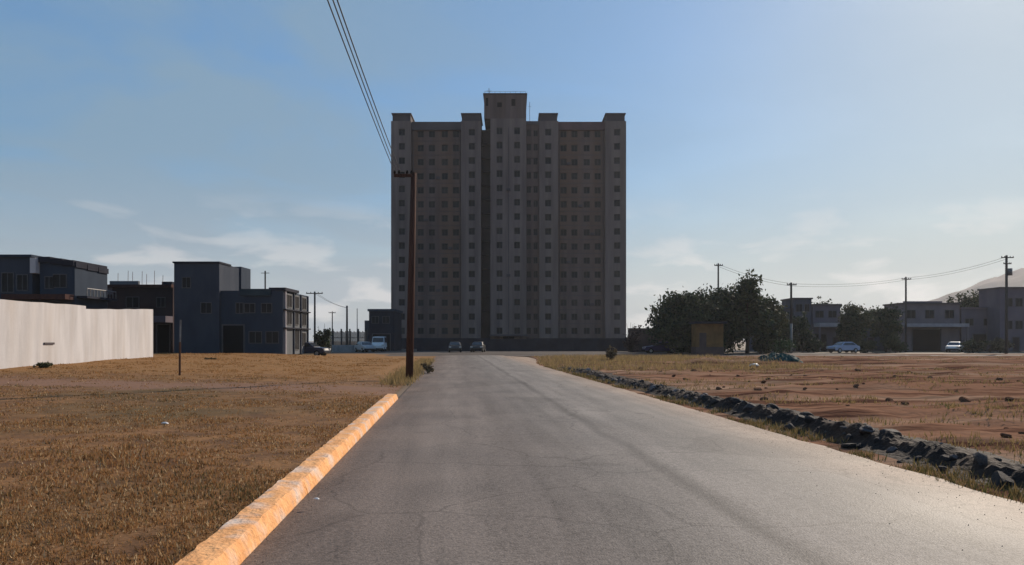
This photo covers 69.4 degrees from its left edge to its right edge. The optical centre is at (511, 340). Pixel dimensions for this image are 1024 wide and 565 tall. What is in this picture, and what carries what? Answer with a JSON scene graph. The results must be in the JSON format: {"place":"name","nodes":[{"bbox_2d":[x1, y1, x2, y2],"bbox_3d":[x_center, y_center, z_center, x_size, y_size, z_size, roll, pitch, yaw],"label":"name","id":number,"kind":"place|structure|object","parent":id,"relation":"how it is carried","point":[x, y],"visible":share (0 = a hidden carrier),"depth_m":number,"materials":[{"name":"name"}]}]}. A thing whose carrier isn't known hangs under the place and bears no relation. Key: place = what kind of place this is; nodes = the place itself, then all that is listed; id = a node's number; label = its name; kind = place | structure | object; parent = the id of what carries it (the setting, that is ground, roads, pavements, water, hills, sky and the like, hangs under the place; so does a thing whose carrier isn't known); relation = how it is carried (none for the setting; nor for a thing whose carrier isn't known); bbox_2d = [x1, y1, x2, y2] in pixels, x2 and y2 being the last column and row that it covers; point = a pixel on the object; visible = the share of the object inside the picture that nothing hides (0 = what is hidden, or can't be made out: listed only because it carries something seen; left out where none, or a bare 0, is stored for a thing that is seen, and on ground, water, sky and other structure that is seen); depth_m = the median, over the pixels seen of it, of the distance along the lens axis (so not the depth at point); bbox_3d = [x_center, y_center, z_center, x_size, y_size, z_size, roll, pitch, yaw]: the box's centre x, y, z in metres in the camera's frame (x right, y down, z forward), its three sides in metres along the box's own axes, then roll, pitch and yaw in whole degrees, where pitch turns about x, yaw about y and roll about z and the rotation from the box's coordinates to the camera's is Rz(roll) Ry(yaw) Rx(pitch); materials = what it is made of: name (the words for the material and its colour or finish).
{"place":"outdoors","nodes":[
{"label":"outdoors","id":0,"kind":"place"},
{"bbox_2d":[0,352,437,564],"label":"field","id":1,"kind":"structure","parent":0,"point":[252,414],"depth_m":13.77,"materials":[{"name":"plant"}]},
{"bbox_2d":[33,361,54,367],"bbox_3d":[-20.891,1.079,33.021,0.725,0.348,0.776,0,0,34],"label":"weed tuft","id":2,"kind":"object","parent":1,"relation":"on","point":[47,364],"visible":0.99,"depth_m":32.88,"materials":[{"name":"green plant"}]},
{"bbox_2d":[0,254,116,308],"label":"house","id":3,"kind":"structure","parent":1,"relation":"on","point":[31,278],"depth_m":60.10,"materials":[{"name":"stone"}]},
{"bbox_2d":[1,272,13,292],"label":"window","id":4,"kind":"structure","parent":3,"relation":"in","point":[7,278],"depth_m":59.99,"materials":[{"name":"glass"}]},
{"bbox_2d":[16,274,27,290],"bbox_3d":[-39.694,-4.721,59.968,0.940,1.340,0.060,0,0,0],"label":"window","id":5,"kind":"structure","parent":3,"relation":"in","point":[21,279],"depth_m":59.99,"materials":[{"name":"glass"}]},
{"bbox_2d":[44,276,53,288],"bbox_3d":[-37.586,-4.721,60.068,0.740,1.040,0.060,0,0,0],"label":"window","id":6,"kind":"structure","parent":3,"relation":"in","point":[48,280],"depth_m":60.08,"materials":[{"name":"glass"}]},
{"bbox_2d":[53,274,66,287],"bbox_3d":[-36.715,-4.859,60.068,1.140,1.140,0.060,0,0,0],"label":"window","id":7,"kind":"structure","parent":3,"relation":"in","point":[59,280],"depth_m":60.08,"materials":[{"name":"glass"}]},
{"bbox_2d":[0,299,152,368],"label":"boundary wall","id":8,"kind":"structure","parent":1,"relation":"on","point":[33,333],"depth_m":37.70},
{"bbox_2d":[107,271,173,352],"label":"house","id":9,"kind":"structure","parent":1,"relation":"on","point":[158,299],"depth_m":74.50,"materials":[{"name":"brown concrete"}]},
{"bbox_2d":[126,297,138,307],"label":"window","id":10,"kind":"structure","parent":9,"relation":"in","point":[131,302],"depth_m":74.48,"materials":[{"name":"glass"}]},
{"bbox_2d":[156,297,165,306],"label":"window","id":11,"kind":"structure","parent":9,"relation":"in","point":[160,301],"depth_m":74.48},
{"bbox_2d":[156,324,170,352],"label":"door","id":12,"kind":"structure","parent":9,"relation":"in","point":[163,331],"depth_m":74.48,"materials":[{"name":"metal"}]},
{"bbox_2d":[179,320,180,374],"bbox_3d":[-13.468,0.328,30.002,0.103,2.351,0.086,0,0,0],"label":"stake","id":13,"kind":"object","parent":1,"relation":"on","point":[180,348],"visible":0.83,"depth_m":29.98,"materials":[{"name":"metal"}]},
{"bbox_2d":[172,261,310,353],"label":"house","id":14,"kind":"structure","parent":1,"relation":"on","point":[220,307],"depth_m":68.27,"materials":[{"name":"stone"}]},
{"bbox_2d":[182,277,190,287],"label":"window","id":15,"kind":"structure","parent":14,"relation":"in","point":[186,281],"depth_m":67.98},
{"bbox_2d":[200,302,211,313],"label":"window","id":16,"kind":"structure","parent":14,"relation":"in","point":[205,307],"depth_m":67.98,"materials":[{"name":"glass"}]},
{"bbox_2d":[235,302,243,313],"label":"window","id":17,"kind":"structure","parent":14,"relation":"in","point":[239,306],"depth_m":68.28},
{"bbox_2d":[244,303,254,312],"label":"window","id":18,"kind":"structure","parent":14,"relation":"in","point":[248,307],"depth_m":68.28,"materials":[{"name":"glass"}]},
{"bbox_2d":[248,331,261,343],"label":"window","id":19,"kind":"structure","parent":14,"relation":"in","point":[254,337],"depth_m":68.28,"materials":[{"name":"glass"}]},
{"bbox_2d":[261,303,271,312],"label":"window","id":20,"kind":"structure","parent":14,"relation":"in","point":[265,307],"depth_m":68.28,"materials":[{"name":"glass"}]},
{"bbox_2d":[265,331,278,343],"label":"window","id":21,"kind":"structure","parent":14,"relation":"in","point":[271,337],"depth_m":68.28,"materials":[{"name":"glass"}]},
{"bbox_2d":[287,294,291,307],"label":"window","id":22,"kind":"structure","parent":14,"relation":"in","point":[289,297],"depth_m":70.07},
{"bbox_2d":[287,311,291,324],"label":"window","id":23,"kind":"structure","parent":14,"relation":"in","point":[289,314],"depth_m":70.07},
{"bbox_2d":[295,296,298,308],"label":"window","id":24,"kind":"structure","parent":14,"relation":"in","point":[296,297],"depth_m":72.50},
{"bbox_2d":[295,329,298,349],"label":"window","id":25,"kind":"structure","parent":14,"relation":"in","point":[296,330],"depth_m":72.50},
{"bbox_2d":[302,313,305,325],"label":"window","id":26,"kind":"structure","parent":14,"relation":"in","point":[303,315],"depth_m":74.86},
{"bbox_2d":[296,342,330,355],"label":"parked car","id":27,"kind":"object","parent":1,"relation":"on","point":[312,347],"visible":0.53,"depth_m":75.15,"materials":[{"name":"black paint"}]},
{"bbox_2d":[393,170,415,378],"bbox_3d":[-4.273,-2.446,29.569,0.898,8.659,0.372,0,0,0],"label":"utility pole","id":28,"kind":"object","parent":1,"relation":"on","point":[410,313],"visible":0.96,"depth_m":29.49,"materials":[{"name":"brown wood"}]},
{"bbox_2d":[327,0,393,169],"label":"overhead cable","id":29,"kind":"object","parent":28,"relation":"attached to","point":[355,74],"visible":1,"depth_m":17.56,"materials":[{"name":"rubber"}]},
{"bbox_2d":[332,0,396,170],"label":"overhead cable","id":30,"kind":"object","parent":28,"relation":"attached to","point":[360,75],"visible":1,"depth_m":17.62,"materials":[{"name":"rubber"}]},
{"bbox_2d":[337,0,399,169],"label":"overhead cable","id":31,"kind":"object","parent":28,"relation":"attached to","point":[364,75],"visible":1,"depth_m":17.29,"materials":[{"name":"rubber"}]},
{"bbox_2d":[365,309,402,350],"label":"house","id":32,"kind":"structure","parent":0,"point":[387,323],"depth_m":115.00,"materials":[{"name":"stone"}]},
{"bbox_2d":[371,316,378,322],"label":"window","id":33,"kind":"structure","parent":32,"relation":"in","point":[374,319],"depth_m":114.99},
{"bbox_2d":[382,316,389,322],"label":"window","id":34,"kind":"structure","parent":32,"relation":"in","point":[385,319],"depth_m":114.99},
{"bbox_2d":[0,0,1023,340],"label":"sky","id":35,"kind":"structure","parent":0,"point":[846,143],"materials":[{"name":"blue"}]},
{"bbox_2d":[417,339,627,350],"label":"boundary wall","id":36,"kind":"structure","parent":0,"point":[529,344],"depth_m":112.00,"materials":[{"name":"concrete"}]},
{"bbox_2d":[331,349,835,353],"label":"forecourt","id":37,"kind":"structure","parent":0,"point":[402,351],"depth_m":99.12,"materials":[{"name":"concrete"}]},
{"bbox_2d":[306,291,322,335],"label":"utility pole","id":38,"kind":"object","parent":37,"relation":"on","point":[314,293],"visible":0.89,"depth_m":97.88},
{"bbox_2d":[324,329,367,350],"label":"fence","id":39,"kind":"object","parent":37,"relation":"on","point":[362,336],"visible":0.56,"depth_m":107.98,"materials":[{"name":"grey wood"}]},
{"bbox_2d":[346,306,347,344],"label":"utility pole","id":40,"kind":"object","parent":37,"relation":"on","point":[347,325],"visible":0.79,"depth_m":105.88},
{"bbox_2d":[332,345,369,351],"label":"boundary wall","id":41,"kind":"structure","parent":37,"relation":"on","point":[342,348],"depth_m":104.00,"materials":[{"name":"concrete"}]},
{"bbox_2d":[354,342,375,351],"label":"parked car","id":42,"kind":"object","parent":37,"relation":"on","point":[363,346],"visible":0.98,"depth_m":101.04,"materials":[{"name":"silver paint"}]},
{"bbox_2d":[371,337,386,351],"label":"parked van","id":43,"kind":"object","parent":37,"relation":"on","point":[379,342],"visible":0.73,"depth_m":107.51,"materials":[{"name":"white paint"}]},
{"bbox_2d":[448,342,461,351],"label":"parked car","id":44,"kind":"object","parent":37,"relation":"on","point":[454,345],"visible":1,"depth_m":99.41,"materials":[{"name":"black paint"}]},
{"bbox_2d":[470,342,485,351],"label":"parked car","id":45,"kind":"object","parent":37,"relation":"on","point":[474,346],"visible":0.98,"depth_m":101.69,"materials":[{"name":"black paint"}]},
{"bbox_2d":[622,325,643,351],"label":"shrub","id":46,"kind":"object","parent":37,"relation":"on","point":[628,343],"visible":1,"depth_m":99.68,"materials":[{"name":"green plant"}]},
{"bbox_2d":[628,328,686,351],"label":"boundary wall","id":47,"kind":"structure","parent":37,"relation":"on","point":[643,338],"depth_m":104.00,"materials":[{"name":"concrete"}]},
{"bbox_2d":[642,342,677,352],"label":"parked car","id":48,"kind":"object","parent":37,"relation":"on","point":[659,346],"visible":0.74,"depth_m":93.18,"materials":[{"name":"paint"}]},
{"bbox_2d":[643,288,733,353],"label":"broadleaf tree","id":49,"kind":"object","parent":37,"relation":"on","point":[674,317],"visible":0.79,"depth_m":88.05,"materials":[{"name":"green plant"}]},
{"bbox_2d":[714,263,722,289],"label":"utility pole","id":50,"kind":"object","parent":37,"relation":"on","point":[717,265],"visible":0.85,"depth_m":96.90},
{"bbox_2d":[688,281,768,353],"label":"broadleaf tree","id":51,"kind":"object","parent":37,"relation":"on","point":[730,336],"visible":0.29,"depth_m":89.90,"materials":[{"name":"green plant"}]},
{"bbox_2d":[720,269,782,353],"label":"broadleaf tree","id":52,"kind":"object","parent":37,"relation":"on","point":[763,324],"visible":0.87,"depth_m":88.75,"materials":[{"name":"green plant"}]},
{"bbox_2d":[751,339,770,353],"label":"shrub","id":53,"kind":"object","parent":37,"relation":"on","point":[759,348],"visible":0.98,"depth_m":90.39,"materials":[{"name":"green plant"}]},
{"bbox_2d":[766,336,795,352],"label":"shrub","id":54,"kind":"object","parent":37,"relation":"on","point":[780,346],"visible":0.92,"depth_m":89.48,"materials":[{"name":"green plant"}]},
{"bbox_2d":[761,309,802,351],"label":"broadleaf tree","id":55,"kind":"object","parent":37,"relation":"on","point":[787,332],"visible":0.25,"depth_m":99.44,"materials":[{"name":"green plant"}]},
{"bbox_2d":[787,282,796,352],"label":"utility pole","id":56,"kind":"object","parent":37,"relation":"on","point":[791,333],"visible":0.91,"depth_m":92.90,"materials":[{"name":"wood"}]},
{"bbox_2d":[241,355,1023,564],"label":"road","id":57,"kind":"structure","parent":0,"point":[487,460],"depth_m":7.48,"materials":[{"name":"asphalt"}]},
{"bbox_2d":[175,394,397,564],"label":"kerb","id":58,"kind":"structure","parent":57,"relation":"on","point":[241,536],"depth_m":6.71,"materials":[{"name":"paint"}]},
{"bbox_2d":[421,360,434,372],"bbox_3d":[-4.087,1.260,35.996,0.633,0.861,0.650,0,0,-40],"label":"weed tuft","id":59,"kind":"object","parent":57,"relation":"on","point":[427,368],"visible":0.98,"depth_m":35.93,"materials":[{"name":"green plant"}]},
{"bbox_2d":[309,341,1023,398],"bbox_3d":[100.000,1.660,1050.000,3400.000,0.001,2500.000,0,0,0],"label":"ground","id":60,"kind":"structure","parent":0,"point":[401,391],"depth_m":104.14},
{"bbox_2d":[312,324,332,347],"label":"shrub","id":61,"kind":"object","parent":60,"relation":"on","point":[321,339],"visible":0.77,"depth_m":83.71,"materials":[{"name":"green plant"}]},
{"bbox_2d":[391,91,625,348],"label":"apartment tower","id":62,"kind":"structure","parent":60,"relation":"on","point":[520,232],"depth_m":145.22,"materials":[{"name":"paint"}]},
{"bbox_2d":[750,294,789,352],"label":"broadleaf tree","id":63,"kind":"object","parent":60,"relation":"on","point":[778,312],"visible":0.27,"depth_m":95.22,"materials":[{"name":"green plant"}]},
{"bbox_2d":[749,308,793,350],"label":"house","id":64,"kind":"structure","parent":60,"relation":"on","point":[784,310],"depth_m":115.30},
{"bbox_2d":[780,298,812,350],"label":"house","id":65,"kind":"structure","parent":60,"relation":"on","point":[799,305],"depth_m":115.00,"materials":[{"name":"concrete"}]},
{"bbox_2d":[796,304,802,311],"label":"window","id":66,"kind":"structure","parent":65,"relation":"in","point":[799,307],"depth_m":114.99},
{"bbox_2d":[792,311,815,351],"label":"broadleaf tree","id":67,"kind":"object","parent":60,"relation":"on","point":[801,324],"visible":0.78,"depth_m":100.53,"materials":[{"name":"green plant"}]},
{"bbox_2d":[802,336,825,352],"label":"shrub","id":68,"kind":"object","parent":60,"relation":"on","point":[814,345],"visible":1,"depth_m":99.47,"materials":[{"name":"green plant"}]},
{"bbox_2d":[812,304,845,350],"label":"house","id":69,"kind":"structure","parent":60,"relation":"on","point":[824,321],"depth_m":115.00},
{"bbox_2d":[815,310,823,317],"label":"window","id":70,"kind":"structure","parent":69,"relation":"in","point":[818,313],"depth_m":114.97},
{"bbox_2d":[828,310,836,317],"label":"window","id":71,"kind":"structure","parent":69,"relation":"in","point":[831,313],"depth_m":114.97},
{"bbox_2d":[812,296,846,316],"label":"broadleaf tree","id":72,"kind":"object","parent":60,"relation":"on","point":[820,297],"visible":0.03,"depth_m":126.59,"materials":[{"name":"green plant"}]},
{"bbox_2d":[826,342,859,352],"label":"parked car","id":73,"kind":"object","parent":60,"relation":"on","point":[839,347],"visible":1,"depth_m":98.43,"materials":[{"name":"blue paint"}]},
{"bbox_2d":[835,301,874,352],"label":"broadleaf tree","id":74,"kind":"object","parent":60,"relation":"on","point":[853,321],"visible":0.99,"depth_m":103.03,"materials":[{"name":"green plant"}]},
{"bbox_2d":[840,327,884,350],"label":"house","id":75,"kind":"structure","parent":60,"relation":"on","point":[881,347],"depth_m":119.00,"materials":[{"name":"stone"}]},
{"bbox_2d":[850,336,877,352],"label":"shrub","id":76,"kind":"object","parent":60,"relation":"on","point":[864,345],"visible":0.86,"depth_m":100.29,"materials":[{"name":"green plant"}]},
{"bbox_2d":[855,304,882,319],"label":"broadleaf tree","id":77,"kind":"object","parent":60,"relation":"on","point":[871,312],"visible":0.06,"depth_m":127.74,"materials":[{"name":"green plant"}]},
{"bbox_2d":[868,302,904,351],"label":"broadleaf tree","id":78,"kind":"object","parent":60,"relation":"on","point":[884,324],"visible":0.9,"depth_m":105.34,"materials":[{"name":"green plant"}]},
{"bbox_2d":[881,332,909,352],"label":"shrub","id":79,"kind":"object","parent":60,"relation":"on","point":[894,343],"visible":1,"depth_m":101.50,"materials":[{"name":"green plant"}]},
{"bbox_2d":[902,277,910,351],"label":"utility pole","id":80,"kind":"object","parent":60,"relation":"on","point":[905,279],"visible":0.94,"depth_m":109.89,"materials":[{"name":"wood"}]},
{"bbox_2d":[883,301,968,350],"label":"house","id":81,"kind":"structure","parent":60,"relation":"on","point":[934,325],"depth_m":115.00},
{"bbox_2d":[907,310,915,317],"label":"window","id":82,"kind":"structure","parent":81,"relation":"in","point":[910,313],"depth_m":114.99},
{"bbox_2d":[925,310,933,317],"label":"window","id":83,"kind":"structure","parent":81,"relation":"in","point":[928,313],"depth_m":114.99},
{"bbox_2d":[945,310,953,317],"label":"window","id":84,"kind":"structure","parent":81,"relation":"in","point":[948,313],"depth_m":114.99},
{"bbox_2d":[945,342,962,351],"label":"parked car","id":85,"kind":"object","parent":60,"relation":"on","point":[950,346],"visible":0.77,"depth_m":102.85,"materials":[{"name":"white paint"}]},
{"bbox_2d":[946,289,978,306],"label":"broadleaf tree","id":86,"kind":"object","parent":60,"relation":"on","point":[970,301],"visible":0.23,"depth_m":128.10,"materials":[{"name":"green plant"}]},
{"bbox_2d":[957,338,988,352],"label":"shrub","id":87,"kind":"object","parent":60,"relation":"on","point":[971,344],"visible":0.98,"depth_m":99.31,"materials":[{"name":"green plant"}]},
{"bbox_2d":[960,307,987,350],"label":"house","id":88,"kind":"structure","parent":60,"relation":"on","point":[975,318],"depth_m":115.00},
{"bbox_2d":[965,318,973,325],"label":"window","id":89,"kind":"structure","parent":88,"relation":"in","point":[967,320],"depth_m":114.97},
{"bbox_2d":[977,287,1023,350],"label":"house","id":90,"kind":"structure","parent":60,"relation":"on","point":[992,300],"depth_m":112.00,"materials":[{"name":"concrete"}]},
{"bbox_2d":[1012,337,1019,350],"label":"door","id":91,"kind":"structure","parent":90,"relation":"in","point":[1016,340],"depth_m":111.97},
{"bbox_2d":[1015,298,1022,306],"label":"window","id":92,"kind":"structure","parent":90,"relation":"in","point":[1018,301],"depth_m":112.00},
{"bbox_2d":[1015,320,1022,328],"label":"window","id":93,"kind":"structure","parent":90,"relation":"in","point":[1018,323],"depth_m":112.00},
{"bbox_2d":[988,337,1014,352],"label":"shrub","id":94,"kind":"object","parent":60,"relation":"on","point":[997,344],"visible":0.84,"depth_m":100.73,"materials":[{"name":"green plant"}]},
{"bbox_2d":[1001,255,1013,353],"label":"utility pole","id":95,"kind":"object","parent":60,"relation":"on","point":[1008,271],"visible":0.97,"depth_m":95.86,"materials":[{"name":"wood"}]},
{"bbox_2d":[383,355,1022,355],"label":"cross street","id":96,"kind":"structure","parent":0,"point":[749,355],"depth_m":79.42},
{"bbox_2d":[519,354,1023,501],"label":"dirt lot","id":97,"kind":"structure","parent":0,"point":[994,426],"depth_m":22.51,"materials":[{"name":"soil"}]},
{"bbox_2d":[605,345,616,359],"bbox_3d":[7.228,0.875,54.019,0.966,1.196,1.083,0,0,0],"label":"shrub","id":98,"kind":"object","parent":97,"relation":"on","point":[610,353],"visible":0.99,"depth_m":53.87,"materials":[{"name":"green plant"}]},
{"bbox_2d":[373,353,1023,503],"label":"verge weeds","id":99,"kind":"object","parent":97,"relation":"on","point":[418,370],"visible":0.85,"depth_m":26.30,"materials":[{"name":"plant"}]},
{"bbox_2d":[688,321,726,354],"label":"shed","id":100,"kind":"structure","parent":97,"relation":"on","point":[707,337],"depth_m":84.00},
{"bbox_2d":[699,333,705,346],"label":"door","id":101,"kind":"structure","parent":100,"relation":"in","point":[702,336],"depth_m":83.96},
{"bbox_2d":[758,352,802,362],"bbox_3d":[17.212,1.069,47.491,2.672,0.676,1.365,0,0,0],"label":"plastic sheet","id":102,"kind":"object","parent":97,"relation":"on","point":[779,356],"visible":1,"depth_m":47.15,"materials":[{"name":"plastic"}]},
{"bbox_2d":[557,366,1023,492],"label":"dirt bank","id":103,"kind":"structure","parent":0,"point":[907,446],"depth_m":11.35,"materials":[{"name":"soil"}]},
{"bbox_2d":[743,403,755,410],"bbox_3d":[5.168,1.434,15.947,0.368,0.184,0.220,0,0,27],"label":"stone","id":104,"kind":"object","parent":103,"relation":"on","point":[748,406],"visible":0.62,"depth_m":15.91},
{"bbox_2d":[782,423,795,430],"bbox_3d":[5.064,1.587,13.481,0.251,0.200,0.383,0,0,-4],"label":"stone","id":105,"kind":"object","parent":103,"relation":"on","point":[789,425],"visible":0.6,"depth_m":13.35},
{"bbox_2d":[804,415,814,422],"bbox_3d":[5.371,1.429,13.305,0.241,0.161,0.250,35,24,33],"label":"stone","id":106,"kind":"object","parent":103,"relation":"on","point":[808,419],"visible":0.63,"depth_m":13.23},
{"bbox_2d":[841,443,855,447],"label":"stone","id":107,"kind":"object","parent":103,"relation":"on","point":[848,445],"visible":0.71,"depth_m":11.18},
{"bbox_2d":[859,426,874,433],"bbox_3d":[5.558,1.406,11.565,0.280,0.151,0.292,23,2,1],"label":"stone","id":108,"kind":"object","parent":103,"relation":"on","point":[865,431],"visible":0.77,"depth_m":11.48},
{"bbox_2d":[879,429,901,435],"bbox_3d":[5.757,1.438,11.297,0.354,0.213,0.256,9,21,-30],"label":"stone","id":109,"kind":"object","parent":103,"relation":"on","point":[895,431],"visible":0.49,"depth_m":11.23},
{"bbox_2d":[939,454,951,461],"bbox_3d":[5.565,1.518,9.494,0.112,0.107,0.169,0,0,-19],"label":"stone","id":110,"kind":"object","parent":103,"relation":"on","point":[944,457],"visible":0.96,"depth_m":9.47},
{"bbox_2d":[972,452,987,464],"bbox_3d":[5.696,1.442,8.991,0.154,0.178,0.219,0,0,23],"label":"stone","id":111,"kind":"object","parent":103,"relation":"on","point":[981,458],"visible":0.94,"depth_m":8.92,"materials":[{"name":"stone"}]},
{"bbox_2d":[990,471,1013,488],"bbox_3d":[5.472,1.616,8.220,0.263,0.243,0.358,14,31,26],"label":"stone","id":112,"kind":"object","parent":103,"relation":"on","point":[997,476],"visible":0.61,"depth_m":8.19,"materials":[{"name":"stone"}]},
{"bbox_2d":[741,268,1023,341],"bbox_3d":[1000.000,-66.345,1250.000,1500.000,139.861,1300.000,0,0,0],"label":"hill","id":113,"kind":"structure","parent":0,"point":[1016,279],"depth_m":1184.62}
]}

